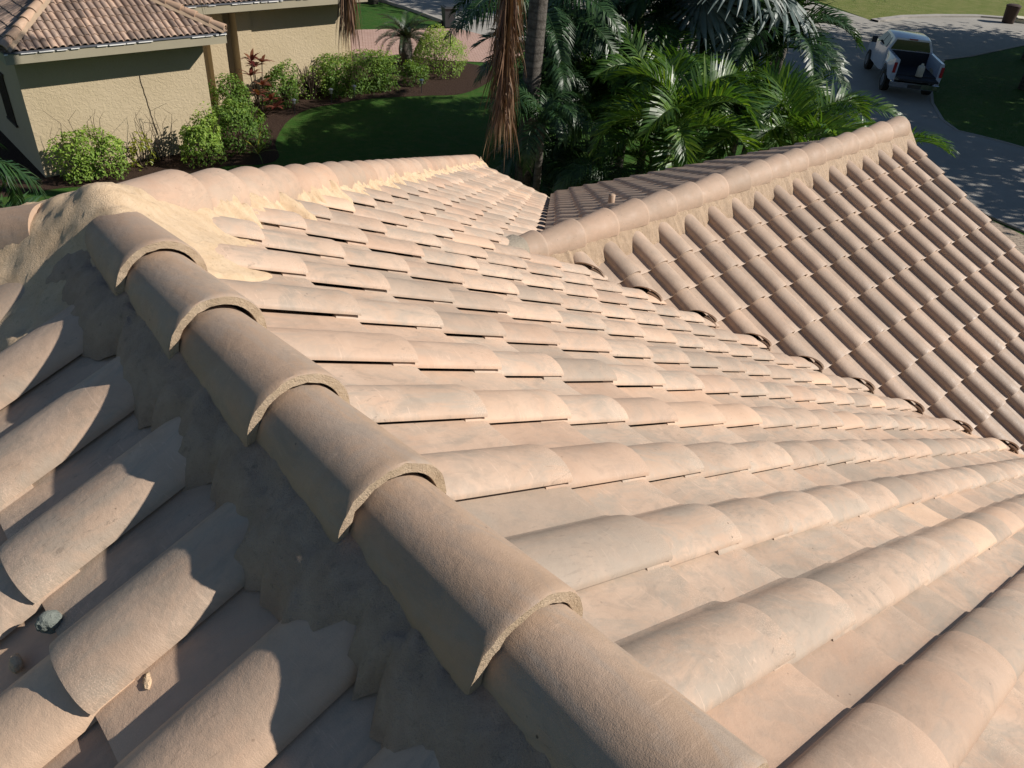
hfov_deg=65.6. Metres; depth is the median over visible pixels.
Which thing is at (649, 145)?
palm tree
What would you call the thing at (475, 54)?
driveway
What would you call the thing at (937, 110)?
edging
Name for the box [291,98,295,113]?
path light
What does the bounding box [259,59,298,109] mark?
shrub
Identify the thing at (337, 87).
hedge
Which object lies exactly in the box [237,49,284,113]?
red plant
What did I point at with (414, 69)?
shrub
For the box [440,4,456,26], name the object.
wheeled bin
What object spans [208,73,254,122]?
shrub
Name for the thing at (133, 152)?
shrub
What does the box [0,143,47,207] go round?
palm tree
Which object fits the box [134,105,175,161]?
twiggy plant
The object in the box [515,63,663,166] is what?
palm tree
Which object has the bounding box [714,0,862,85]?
palm tree
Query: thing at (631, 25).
palm tree
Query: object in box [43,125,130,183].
shrub
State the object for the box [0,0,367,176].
neighbour house
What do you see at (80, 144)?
twiggy plant
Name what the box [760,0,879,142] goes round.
palm tree
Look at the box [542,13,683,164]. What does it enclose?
palm tree
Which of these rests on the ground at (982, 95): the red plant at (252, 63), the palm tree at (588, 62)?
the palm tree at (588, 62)
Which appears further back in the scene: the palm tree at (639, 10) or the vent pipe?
the palm tree at (639, 10)
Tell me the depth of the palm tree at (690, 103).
14.16 m
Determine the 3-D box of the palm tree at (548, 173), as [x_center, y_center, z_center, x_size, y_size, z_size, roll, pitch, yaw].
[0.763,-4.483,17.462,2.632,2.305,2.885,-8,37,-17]
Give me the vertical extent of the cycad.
1.609 m
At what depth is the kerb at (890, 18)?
43.77 m
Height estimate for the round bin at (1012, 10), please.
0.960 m
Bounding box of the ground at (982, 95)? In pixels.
[2,0,1023,234]
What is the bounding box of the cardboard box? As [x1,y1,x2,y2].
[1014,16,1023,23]
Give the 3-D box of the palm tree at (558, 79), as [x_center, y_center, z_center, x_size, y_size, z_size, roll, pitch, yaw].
[0.551,-5.511,17.237,2.471,3.821,2.642,-24,45,-34]
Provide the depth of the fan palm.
17.01 m
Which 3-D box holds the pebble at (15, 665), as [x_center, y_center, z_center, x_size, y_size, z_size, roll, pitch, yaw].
[-0.906,0.511,1.450,0.024,0.027,0.040,-18,41,-28]
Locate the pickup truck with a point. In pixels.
(900, 55)
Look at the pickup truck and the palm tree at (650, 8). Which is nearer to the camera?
the palm tree at (650, 8)
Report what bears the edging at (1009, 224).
on the road
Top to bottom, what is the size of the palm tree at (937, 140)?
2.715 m
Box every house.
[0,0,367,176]
[0,116,1023,767]
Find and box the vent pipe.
[608,194,615,202]
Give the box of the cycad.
[374,10,438,64]
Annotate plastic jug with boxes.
[915,63,924,76]
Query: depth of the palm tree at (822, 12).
17.01 m
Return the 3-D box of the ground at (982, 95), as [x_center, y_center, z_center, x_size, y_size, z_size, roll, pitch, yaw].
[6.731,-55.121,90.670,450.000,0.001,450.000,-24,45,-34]
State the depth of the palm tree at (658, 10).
17.17 m
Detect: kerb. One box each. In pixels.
[378,0,458,27]
[870,14,1002,21]
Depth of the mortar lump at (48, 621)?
1.46 m
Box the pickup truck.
[864,29,944,94]
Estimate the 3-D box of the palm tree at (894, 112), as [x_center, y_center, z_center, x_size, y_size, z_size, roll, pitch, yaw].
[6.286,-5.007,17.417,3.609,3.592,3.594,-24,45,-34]
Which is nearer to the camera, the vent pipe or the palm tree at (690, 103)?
the vent pipe
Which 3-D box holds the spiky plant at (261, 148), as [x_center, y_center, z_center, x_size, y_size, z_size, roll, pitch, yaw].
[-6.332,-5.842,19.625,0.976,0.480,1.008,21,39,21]
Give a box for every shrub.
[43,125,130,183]
[129,131,159,170]
[178,101,227,168]
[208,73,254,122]
[209,99,272,156]
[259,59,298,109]
[295,65,325,99]
[399,59,430,86]
[411,24,469,78]
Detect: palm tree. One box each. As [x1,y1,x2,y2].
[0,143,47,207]
[0,167,42,207]
[336,0,547,186]
[443,0,641,86]
[470,2,647,142]
[475,37,605,186]
[484,130,608,196]
[486,85,601,191]
[515,30,670,176]
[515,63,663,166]
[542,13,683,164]
[550,146,657,193]
[553,20,662,144]
[569,0,721,168]
[569,18,738,174]
[572,83,745,186]
[586,43,770,170]
[609,0,735,154]
[624,0,682,168]
[671,47,835,159]
[682,0,865,154]
[693,57,876,162]
[709,65,905,150]
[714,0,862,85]
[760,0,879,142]
[839,106,958,156]
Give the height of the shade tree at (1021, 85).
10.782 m
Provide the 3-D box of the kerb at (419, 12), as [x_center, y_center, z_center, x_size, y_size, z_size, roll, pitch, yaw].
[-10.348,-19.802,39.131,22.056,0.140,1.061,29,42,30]
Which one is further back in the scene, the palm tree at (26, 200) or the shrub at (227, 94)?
the shrub at (227, 94)
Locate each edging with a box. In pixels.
[930,44,1023,147]
[977,207,1023,232]
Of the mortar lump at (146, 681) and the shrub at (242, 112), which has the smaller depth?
the mortar lump at (146, 681)
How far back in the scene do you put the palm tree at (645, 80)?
16.43 m
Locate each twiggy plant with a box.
[45,110,105,178]
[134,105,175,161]
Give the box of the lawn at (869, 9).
[819,0,1023,19]
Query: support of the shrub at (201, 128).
on the mulch bed
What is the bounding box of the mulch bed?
[0,57,491,196]
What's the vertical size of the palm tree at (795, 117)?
4.106 m
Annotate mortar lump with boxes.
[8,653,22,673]
[34,610,62,633]
[142,672,151,689]
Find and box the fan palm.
[620,0,820,130]
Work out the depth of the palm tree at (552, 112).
15.07 m
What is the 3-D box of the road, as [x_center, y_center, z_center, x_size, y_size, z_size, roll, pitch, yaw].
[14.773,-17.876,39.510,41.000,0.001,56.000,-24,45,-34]
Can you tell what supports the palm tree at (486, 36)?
on the ground at (982, 95)
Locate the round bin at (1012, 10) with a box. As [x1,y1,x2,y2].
[1002,3,1021,23]
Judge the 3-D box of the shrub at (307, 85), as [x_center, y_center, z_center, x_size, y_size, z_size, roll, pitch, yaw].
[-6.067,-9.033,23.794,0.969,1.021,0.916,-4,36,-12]
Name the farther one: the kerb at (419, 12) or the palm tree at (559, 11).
the kerb at (419, 12)
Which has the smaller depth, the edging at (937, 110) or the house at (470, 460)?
the house at (470, 460)
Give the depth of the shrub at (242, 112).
19.82 m
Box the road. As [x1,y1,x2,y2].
[389,0,1023,227]
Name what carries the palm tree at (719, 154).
on the ground at (982, 95)
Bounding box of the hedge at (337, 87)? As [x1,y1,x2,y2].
[314,45,401,99]
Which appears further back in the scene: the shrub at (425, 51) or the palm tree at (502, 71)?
the shrub at (425, 51)
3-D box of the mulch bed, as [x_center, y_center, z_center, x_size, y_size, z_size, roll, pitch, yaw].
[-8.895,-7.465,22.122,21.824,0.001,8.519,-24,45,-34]
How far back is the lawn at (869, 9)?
46.31 m
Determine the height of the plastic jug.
0.440 m
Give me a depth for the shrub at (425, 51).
26.79 m
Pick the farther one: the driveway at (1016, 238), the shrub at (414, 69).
the shrub at (414, 69)
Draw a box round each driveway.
[350,28,524,61]
[990,221,1023,254]
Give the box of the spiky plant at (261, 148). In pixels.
[240,132,277,162]

